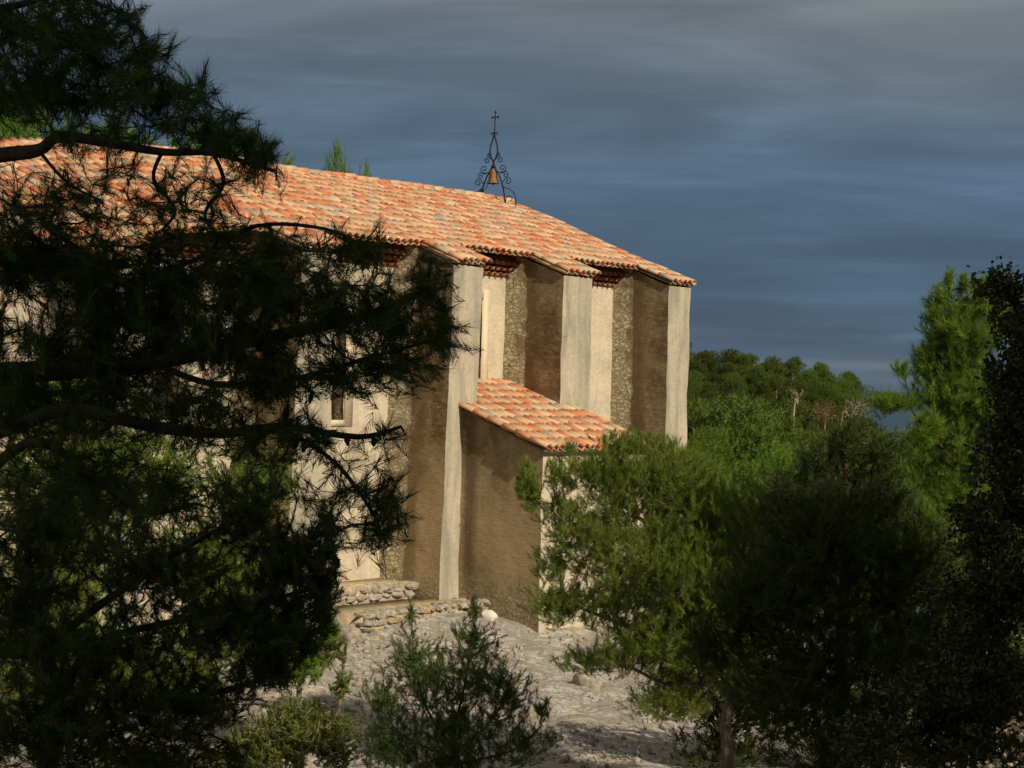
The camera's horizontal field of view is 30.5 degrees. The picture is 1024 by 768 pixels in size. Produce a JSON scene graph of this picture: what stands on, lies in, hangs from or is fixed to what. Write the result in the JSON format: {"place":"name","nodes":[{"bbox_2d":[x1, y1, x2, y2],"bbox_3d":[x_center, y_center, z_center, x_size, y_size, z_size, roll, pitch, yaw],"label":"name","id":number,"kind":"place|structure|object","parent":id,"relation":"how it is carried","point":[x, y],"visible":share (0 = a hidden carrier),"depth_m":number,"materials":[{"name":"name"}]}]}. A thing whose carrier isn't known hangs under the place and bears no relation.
{"place":"outdoors","nodes":[
{"label":"outdoors","id":0,"kind":"place"},
{"bbox_2d":[0,415,1023,767],"bbox_3d":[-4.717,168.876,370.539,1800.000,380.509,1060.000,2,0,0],"label":"ground","id":1,"kind":"structure","parent":0,"point":[574,705],"depth_m":28.80,"materials":[{"name":"stone"}]},
{"bbox_2d":[0,86,74,138],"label":"pine tree","id":2,"kind":"object","parent":1,"relation":"on","point":[32,133],"visible":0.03,"depth_m":49.04,"materials":[{"name":"green plant"}]},
{"bbox_2d":[0,378,171,704],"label":"pine tree","id":3,"kind":"object","parent":1,"relation":"on","point":[79,448],"visible":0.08,"depth_m":25.81,"materials":[{"name":"green plant"}]},
{"bbox_2d":[78,112,157,145],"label":"pine tree","id":4,"kind":"object","parent":1,"relation":"on","point":[129,130],"depth_m":54.62,"materials":[{"name":"green plant"}]},
{"bbox_2d":[0,554,277,765],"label":"pine bush","id":5,"kind":"object","parent":1,"relation":"on","point":[205,662],"visible":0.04,"depth_m":19.26,"materials":[{"name":"green plant"}]},
{"bbox_2d":[4,433,300,764],"bbox_3d":[-4.724,2.686,23.507,4.257,4.465,2.768,2,0,23],"label":"pine bush","id":6,"kind":"object","parent":1,"relation":"on","point":[239,470],"visible":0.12,"depth_m":23.16,"materials":[{"name":"green plant"}]},
{"bbox_2d":[0,435,352,767],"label":"pine tree","id":7,"kind":"object","parent":1,"relation":"on","point":[290,629],"visible":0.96,"depth_m":11.55,"materials":[{"name":"green plant"}]},
{"bbox_2d":[154,124,296,164],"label":"pine tree","id":8,"kind":"object","parent":1,"relation":"on","point":[287,162],"visible":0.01,"depth_m":55.08,"materials":[{"name":"green plant"}]},
{"bbox_2d":[0,0,484,579],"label":"pine tree","id":9,"kind":"object","parent":1,"relation":"on","point":[112,296],"visible":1,"depth_m":7.24,"materials":[{"name":"green plant"}]},
{"bbox_2d":[210,634,360,767],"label":"shrub","id":10,"kind":"object","parent":1,"relation":"on","point":[298,730],"visible":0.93,"depth_m":19.32,"materials":[{"name":"green plant"}]},
{"bbox_2d":[253,607,343,767],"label":"pine bush","id":11,"kind":"object","parent":1,"relation":"on","point":[306,668],"visible":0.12,"depth_m":23.74,"materials":[{"name":"green plant"}]},
{"bbox_2d":[321,137,353,172],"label":"pine tree","id":12,"kind":"object","parent":1,"relation":"on","point":[334,166],"visible":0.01,"depth_m":59.96,"materials":[{"name":"green plant"}]},
{"bbox_2d":[0,137,695,633],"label":"chapel","id":13,"kind":"structure","parent":1,"relation":"on","point":[576,335],"depth_m":36.93,"materials":[{"name":"beige paint"}]},
{"bbox_2d":[154,265,190,423],"bbox_3d":[-6.146,-0.686,32.723,0.328,2.860,1.180,2,0,39],"label":"window","id":14,"kind":"structure","parent":13,"relation":"in","point":[173,383],"depth_m":33.01,"materials":[{"name":"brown wood"}]},
{"bbox_2d":[331,277,355,425],"bbox_3d":[-3.543,-0.623,35.902,0.328,2.860,1.180,2,0,39],"label":"window","id":15,"kind":"structure","parent":13,"relation":"in","point":[336,407],"depth_m":36.17,"materials":[{"name":"beige stone"}]},
{"bbox_2d":[478,289,489,379],"bbox_3d":[-0.989,-0.662,39.021,0.328,2.660,1.180,2,0,39],"label":"window","id":16,"kind":"structure","parent":13,"relation":"in","point":[485,308],"depth_m":39.26,"materials":[{"name":"beige paint"}]},
{"bbox_2d":[475,111,515,206],"bbox_3d":[-0.384,-5.383,45.675,1.401,2.539,0.316,2,0,39],"label":"bell frame","id":17,"kind":"object","parent":13,"relation":"on","point":[492,178],"visible":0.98,"depth_m":45.67,"materials":[{"name":"metal"}]},
{"bbox_2d":[338,625,360,644],"bbox_3d":[-2.806,4.345,32.326,0.445,0.342,0.597,1,0,-32],"label":"stone","id":18,"kind":"object","parent":1,"relation":"on","point":[351,635],"visible":0.8,"depth_m":32.13,"materials":[{"name":"stone"}]},
{"bbox_2d":[359,158,370,176],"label":"pine tree","id":19,"kind":"object","parent":1,"relation":"on","point":[366,170],"depth_m":60.90,"materials":[{"name":"green plant"}]},
{"bbox_2d":[327,578,418,606],"bbox_3d":[-3.030,4.589,35.911,1.120,1.588,2.777,2,0,39],"label":"stone step","id":20,"kind":"object","parent":1,"relation":"on","point":[363,591],"visible":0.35,"depth_m":35.82,"materials":[{"name":"stone"}]},
{"bbox_2d":[326,598,490,632],"bbox_3d":[-1.787,4.911,35.578,1.479,1.655,4.438,2,0,39],"label":"stone step","id":21,"kind":"object","parent":1,"relation":"on","point":[369,617],"visible":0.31,"depth_m":34.63,"materials":[{"name":"stone"}]},
{"bbox_2d":[347,593,564,767],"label":"pine tree","id":22,"kind":"object","parent":1,"relation":"on","point":[432,674],"visible":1,"depth_m":16.94,"materials":[{"name":"green plant"}]},
{"bbox_2d":[479,609,497,620],"bbox_3d":[-0.441,4.375,35.406,0.360,0.242,0.333,2,0,0],"label":"stone","id":23,"kind":"object","parent":1,"relation":"on","point":[490,615],"visible":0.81,"depth_m":35.28,"materials":[{"name":"white stone"}]},
{"bbox_2d":[572,670,602,689],"bbox_3d":[1.212,4.791,30.217,0.498,0.400,0.481,2,0,0],"label":"stone","id":24,"kind":"object","parent":1,"relation":"on","point":[591,682],"visible":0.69,"depth_m":30.02,"materials":[{"name":"stone"}]},
{"bbox_2d":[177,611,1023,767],"bbox_3d":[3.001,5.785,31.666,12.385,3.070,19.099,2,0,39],"label":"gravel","id":25,"kind":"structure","parent":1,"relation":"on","point":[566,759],"depth_m":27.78,"materials":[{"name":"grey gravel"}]},
{"bbox_2d":[511,425,790,767],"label":"pine tree","id":26,"kind":"object","parent":1,"relation":"on","point":[673,563],"visible":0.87,"depth_m":22.36,"materials":[{"name":"green plant"}]},
{"bbox_2d":[689,340,696,360],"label":"pine tree","id":27,"kind":"object","parent":1,"relation":"on","point":[691,343],"visible":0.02,"depth_m":223.27,"materials":[{"name":"green plant"}]},
{"bbox_2d":[687,399,703,418],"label":"pine tree","id":28,"kind":"object","parent":1,"relation":"on","point":[689,402],"depth_m":81.74,"materials":[{"name":"green plant"}]},
{"bbox_2d":[687,368,704,404],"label":"pine tree","id":29,"kind":"object","parent":1,"relation":"on","point":[692,383],"visible":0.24,"depth_m":163.94,"materials":[{"name":"green plant"}]},
{"bbox_2d":[688,347,707,371],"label":"pine tree","id":30,"kind":"object","parent":1,"relation":"on","point":[691,357],"visible":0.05,"depth_m":207.47,"materials":[{"name":"green plant"}]},
{"bbox_2d":[687,371,709,407],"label":"pine tree","id":31,"kind":"object","parent":1,"relation":"on","point":[697,373],"visible":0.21,"depth_m":179.44,"materials":[{"name":"green plant"}]},
{"bbox_2d":[651,469,748,584],"bbox_3d":[3.857,3.257,38.419,1.926,3.350,2.474,2,0,41],"label":"pine tree","id":32,"kind":"object","parent":1,"relation":"on","point":[717,529],"visible":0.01,"depth_m":38.32,"materials":[{"name":"green plant"}]},
{"bbox_2d":[689,360,713,400],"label":"pine tree","id":33,"kind":"object","parent":1,"relation":"on","point":[699,367],"visible":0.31,"depth_m":193.24,"materials":[{"name":"green plant"}]},
{"bbox_2d":[687,397,719,418],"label":"pine tree","id":34,"kind":"object","parent":1,"relation":"on","point":[694,401],"visible":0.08,"depth_m":143.65,"materials":[{"name":"green plant"}]},
{"bbox_2d":[690,350,719,402],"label":"pine tree","id":35,"kind":"object","parent":1,"relation":"on","point":[710,360],"visible":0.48,"depth_m":207.68,"materials":[{"name":"green plant"}]},
{"bbox_2d":[695,380,718,406],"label":"pine tree","id":36,"kind":"object","parent":1,"relation":"on","point":[707,385],"visible":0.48,"depth_m":165.07,"materials":[{"name":"green plant"}]},
{"bbox_2d":[690,350,723,397],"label":"pine tree","id":37,"kind":"object","parent":1,"relation":"on","point":[713,354],"visible":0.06,"depth_m":223.44,"materials":[{"name":"green plant"}]},
{"bbox_2d":[687,450,740,547],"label":"pine tree","id":38,"kind":"object","parent":1,"relation":"on","point":[717,464],"visible":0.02,"depth_m":47.00,"materials":[{"name":"green plant"}]},
{"bbox_2d":[687,424,749,553],"bbox_3d":[5.642,3.985,56.055,3.268,5.717,4.083,2,0,9],"label":"pine tree","id":39,"kind":"object","parent":1,"relation":"on","point":[705,438],"visible":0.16,"depth_m":55.79,"materials":[{"name":"green plant"}]},
{"bbox_2d":[687,407,760,557],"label":"pine tree","id":40,"kind":"object","parent":1,"relation":"on","point":[704,421],"visible":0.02,"depth_m":67.21,"materials":[{"name":"green plant"}]},
{"bbox_2d":[710,362,739,406],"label":"pine tree","id":41,"kind":"object","parent":1,"relation":"on","point":[727,367],"visible":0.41,"depth_m":192.41,"materials":[{"name":"green plant"}]},
{"bbox_2d":[706,347,748,397],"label":"pine tree","id":42,"kind":"object","parent":1,"relation":"on","point":[730,356],"visible":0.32,"depth_m":219.00,"materials":[{"name":"green plant"}]},
{"bbox_2d":[710,371,747,410],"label":"pine tree","id":43,"kind":"object","parent":1,"relation":"on","point":[728,374],"visible":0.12,"depth_m":178.09,"materials":[{"name":"green plant"}]},
{"bbox_2d":[712,374,755,408],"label":"pine tree","id":44,"kind":"object","parent":1,"relation":"on","point":[733,383],"visible":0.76,"depth_m":166.12,"materials":[{"name":"green plant"}]},
{"bbox_2d":[705,404,762,559],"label":"pine tree","id":45,"kind":"object","parent":1,"relation":"on","point":[740,430],"visible":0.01,"depth_m":79.73,"materials":[{"name":"green plant"}]},
{"bbox_2d":[731,353,752,379],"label":"pine tree","id":46,"kind":"object","parent":1,"relation":"on","point":[740,362],"visible":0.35,"depth_m":208.03,"materials":[{"name":"green plant"}]},
{"bbox_2d":[687,389,813,523],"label":"pine tree","id":47,"kind":"object","parent":1,"relation":"on","point":[743,421],"visible":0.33,"depth_m":65.20,"materials":[{"name":"green plant"}]},
{"bbox_2d":[743,352,761,377],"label":"pine tree","id":48,"kind":"object","parent":1,"relation":"on","point":[755,359],"visible":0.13,"depth_m":220.58,"materials":[{"name":"green plant"}]},
{"bbox_2d":[742,373,770,407],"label":"pine tree","id":49,"kind":"object","parent":1,"relation":"on","point":[752,379],"visible":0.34,"depth_m":180.48,"materials":[{"name":"green plant"}]},
{"bbox_2d":[739,364,773,400],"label":"pine tree","id":50,"kind":"object","parent":1,"relation":"on","point":[758,370],"visible":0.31,"depth_m":191.55,"materials":[{"name":"green plant"}]},
{"bbox_2d":[749,381,777,413],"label":"pine tree","id":51,"kind":"object","parent":1,"relation":"on","point":[766,389],"visible":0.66,"depth_m":163.99,"materials":[{"name":"green plant"}]},
{"bbox_2d":[758,361,773,400],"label":"pine tree","id":52,"kind":"object","parent":1,"relation":"on","point":[766,365],"visible":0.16,"depth_m":205.28,"materials":[{"name":"green plant"}]},
{"bbox_2d":[716,440,827,564],"bbox_3d":[8.486,4.831,57.086,5.143,6.333,5.129,2,0,-13],"label":"pine tree","id":53,"kind":"object","parent":1,"relation":"on","point":[766,469],"visible":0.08,"depth_m":56.97,"materials":[{"name":"green plant"}]},
{"bbox_2d":[763,356,787,383],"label":"pine tree","id":54,"kind":"object","parent":1,"relation":"on","point":[773,360],"visible":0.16,"depth_m":221.12,"materials":[{"name":"green plant"}]},
{"bbox_2d":[761,373,790,419],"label":"pine tree","id":55,"kind":"object","parent":1,"relation":"on","point":[775,382],"visible":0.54,"depth_m":181.42,"materials":[{"name":"green plant"}]},
{"bbox_2d":[742,410,814,472],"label":"pine tree","id":56,"kind":"object","parent":1,"relation":"on","point":[788,425],"visible":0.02,"depth_m":96.82,"materials":[{"name":"green plant"}]},
{"bbox_2d":[639,633,918,767],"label":"pine bush","id":57,"kind":"object","parent":1,"relation":"on","point":[712,741],"visible":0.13,"depth_m":24.78,"materials":[{"name":"green plant"}]},
{"bbox_2d":[768,364,792,408],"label":"pine tree","id":58,"kind":"object","parent":1,"relation":"on","point":[780,370],"visible":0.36,"depth_m":193.37,"materials":[{"name":"green plant"}]},
{"bbox_2d":[781,360,802,386],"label":"pine tree","id":59,"kind":"object","parent":1,"relation":"on","point":[791,366],"visible":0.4,"depth_m":209.21,"materials":[{"name":"green plant"}]},
{"bbox_2d":[780,388,804,417],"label":"pine tree","id":60,"kind":"object","parent":1,"relation":"on","point":[789,393],"visible":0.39,"depth_m":167.19,"materials":[{"name":"green plant"}]},
{"bbox_2d":[787,356,806,383],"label":"pine tree","id":61,"kind":"object","parent":1,"relation":"on","point":[798,362],"visible":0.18,"depth_m":220.91,"materials":[{"name":"green plant"}]},
{"bbox_2d":[790,389,803,424],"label":"dead tree","id":62,"kind":"object","parent":1,"relation":"on","point":[795,401],"visible":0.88,"depth_m":123.96,"materials":[{"name":"grey wood"}]},
{"bbox_2d":[785,381,814,413],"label":"pine tree","id":63,"kind":"object","parent":1,"relation":"on","point":[799,386],"visible":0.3,"depth_m":179.60,"materials":[{"name":"green plant"}]},
{"bbox_2d":[770,398,835,431],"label":"pine tree","id":64,"kind":"object","parent":1,"relation":"on","point":[800,407],"visible":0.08,"depth_m":128.93,"materials":[{"name":"green plant"}]},
{"bbox_2d":[751,430,863,531],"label":"pine tree","id":65,"kind":"object","parent":1,"relation":"on","point":[806,436],"visible":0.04,"depth_m":66.53,"materials":[{"name":"green plant"}]},
{"bbox_2d":[789,369,828,402],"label":"pine tree","id":66,"kind":"object","parent":1,"relation":"on","point":[808,379],"visible":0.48,"depth_m":192.89,"materials":[{"name":"green plant"}]},
{"bbox_2d":[798,392,830,416],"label":"pine tree","id":67,"kind":"object","parent":1,"relation":"on","point":[813,397],"visible":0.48,"depth_m":164.88,"materials":[{"name":"green plant"}]},
{"bbox_2d":[809,368,830,418],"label":"pine tree","id":68,"kind":"object","parent":1,"relation":"on","point":[824,373],"visible":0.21,"depth_m":207.03,"materials":[{"name":"green plant"}]},
{"bbox_2d":[806,362,835,390],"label":"pine tree","id":69,"kind":"object","parent":1,"relation":"on","point":[822,366],"visible":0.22,"depth_m":220.41,"materials":[{"name":"green plant"}]},
{"bbox_2d":[809,403,838,431],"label":"dead tree","id":70,"kind":"object","parent":1,"relation":"on","point":[824,418],"visible":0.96,"depth_m":123.95,"materials":[{"name":"brown wood"}]},
{"bbox_2d":[806,381,855,415],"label":"pine tree","id":71,"kind":"object","parent":1,"relation":"on","point":[826,392],"visible":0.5,"depth_m":180.57,"materials":[{"name":"green plant"}]},
{"bbox_2d":[812,374,855,408],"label":"pine tree","id":72,"kind":"object","parent":1,"relation":"on","point":[833,378],"visible":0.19,"depth_m":192.56,"materials":[{"name":"green plant"}]},
{"bbox_2d":[809,431,865,562],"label":"pine tree","id":73,"kind":"object","parent":1,"relation":"on","point":[821,440],"depth_m":83.27,"materials":[{"name":"green plant"}]},
{"bbox_2d":[787,403,889,438],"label":"pine tree","id":74,"kind":"object","parent":1,"relation":"on","point":[833,420],"visible":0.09,"depth_m":127.87,"materials":[{"name":"green plant"}]},
{"bbox_2d":[825,393,856,422],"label":"pine tree","id":75,"kind":"object","parent":1,"relation":"on","point":[841,400],"visible":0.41,"depth_m":164.19,"materials":[{"name":"green plant"}]},
{"bbox_2d":[823,378,873,415],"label":"pine tree","id":76,"kind":"object","parent":1,"relation":"on","point":[844,385],"visible":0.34,"depth_m":193.50,"materials":[{"name":"green plant"}]},
{"bbox_2d":[677,416,1023,767],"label":"pine tree","id":77,"kind":"object","parent":1,"relation":"on","point":[818,522],"visible":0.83,"depth_m":15.51,"materials":[{"name":"green plant"}]},
{"bbox_2d":[839,370,865,410],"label":"pine tree","id":78,"kind":"object","parent":1,"relation":"on","point":[845,374],"visible":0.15,"depth_m":221.43,"materials":[{"name":"green plant"}]},
{"bbox_2d":[832,374,874,417],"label":"pine tree","id":79,"kind":"object","parent":1,"relation":"on","point":[857,384],"visible":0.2,"depth_m":206.54,"materials":[{"name":"green plant"}]},
{"bbox_2d":[840,398,869,426],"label":"dead tree","id":80,"kind":"object","parent":1,"relation":"on","point":[853,412],"visible":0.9,"depth_m":123.97,"materials":[{"name":"grey wood"}]},
{"bbox_2d":[819,412,894,451],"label":"pine tree","id":81,"kind":"object","parent":1,"relation":"on","point":[867,426],"visible":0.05,"depth_m":110.79,"materials":[{"name":"green plant"}]},
{"bbox_2d":[850,394,864,427],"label":"pine tree","id":82,"kind":"object","parent":1,"relation":"on","point":[856,399],"visible":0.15,"depth_m":181.49,"materials":[{"name":"green plant"}]},
{"bbox_2d":[837,462,902,617],"bbox_3d":[8.792,4.196,47.213,2.841,4.562,3.020,2,0,7],"label":"pine tree","id":83,"kind":"object","parent":1,"relation":"on","point":[860,516],"depth_m":46.99,"materials":[{"name":"green plant"}]},
{"bbox_2d":[849,451,913,593],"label":"pine tree","id":84,"kind":"object","parent":1,"relation":"on","point":[864,465],"visible":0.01,"depth_m":68.41,"materials":[{"name":"green plant"}]},
{"bbox_2d":[825,459,959,635],"bbox_3d":[11.045,5.818,56.681,5.081,7.433,5.175,2,0,-18],"label":"pine tree","id":85,"kind":"object","parent":1,"relation":"on","point":[869,529],"visible":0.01,"depth_m":56.16,"materials":[{"name":"green plant"}]},
{"bbox_2d":[829,444,972,649],"bbox_3d":[12.646,5.995,55.756,6.238,8.873,6.190,2,0,39],"label":"pine tree","id":86,"kind":"object","parent":1,"relation":"on","point":[901,465],"visible":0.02,"depth_m":55.92,"materials":[{"name":"green plant"}]},
{"bbox_2d":[894,439,921,464],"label":"pine tree","id":87,"kind":"object","parent":1,"relation":"on","point":[904,450],"visible":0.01,"depth_m":79.79,"materials":[{"name":"green plant"}]},
{"bbox_2d":[851,481,969,668],"bbox_3d":[7.893,3.943,37.056,2.420,4.146,2.932,2,0,-9],"label":"pine tree","id":88,"kind":"object","parent":1,"relation":"on","point":[927,500],"visible":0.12,"depth_m":36.77,"materials":[{"name":"green plant"}]},
{"bbox_2d":[884,421,946,466],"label":"pine tree","id":89,"kind":"object","parent":1,"relation":"on","point":[906,433],"visible":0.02,"depth_m":80.33,"materials":[{"name":"green plant"}]},
{"bbox_2d":[820,255,1023,767],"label":"oak tree","id":90,"kind":"object","parent":1,"relation":"on","point":[988,681],"visible":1,"depth_m":7.98,"materials":[{"name":"green plant"}]},
{"bbox_2d":[865,464,985,657],"bbox_3d":[10.419,4.824,47.257,3.926,6.022,4.336,1,0,-34],"label":"pine tree","id":91,"kind":"object","parent":1,"relation":"on","point":[942,513],"visible":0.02,"depth_m":46.97,"materials":[{"name":"green plant"}]},
{"bbox_2d":[866,260,1023,767],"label":"pine tree","id":92,"kind":"object","parent":1,"relation":"on","point":[950,395],"visible":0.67,"depth_m":19.75,"materials":[{"name":"green plant"}]},
{"bbox_2d":[944,449,1023,695],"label":"pine tree","id":93,"kind":"object","parent":1,"relation":"on","point":[1019,628],"depth_m":56.16,"materials":[{"name":"green plant"}]},
{"bbox_2d":[945,479,1023,697],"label":"pine tree","id":94,"kind":"object","parent":1,"relation":"on","point":[970,559],"visible":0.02,"depth_m":46.91,"materials":[{"name":"green plant"}]},
{"bbox_2d":[956,530,1023,665],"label":"pine tree","id":95,"kind":"object","parent":1,"relation":"on","point":[1018,627],"visible":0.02,"depth_m":39.41,"materials":[{"name":"green plant"}]},
{"bbox_2d":[0,0,1023,391],"label":"sky","id":96,"kind":"structure","parent":0,"point":[814,167],"materials":[{"name":"blue"}]},
{"bbox_2d":[687,389,1021,442],"bbox_3d":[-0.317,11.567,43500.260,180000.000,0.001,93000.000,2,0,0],"label":"sea","id":97,"kind":"structure","parent":0,"point":[902,418],"depth_m":9728.06,"materials":[{"name":"blue liquid"}]}
]}

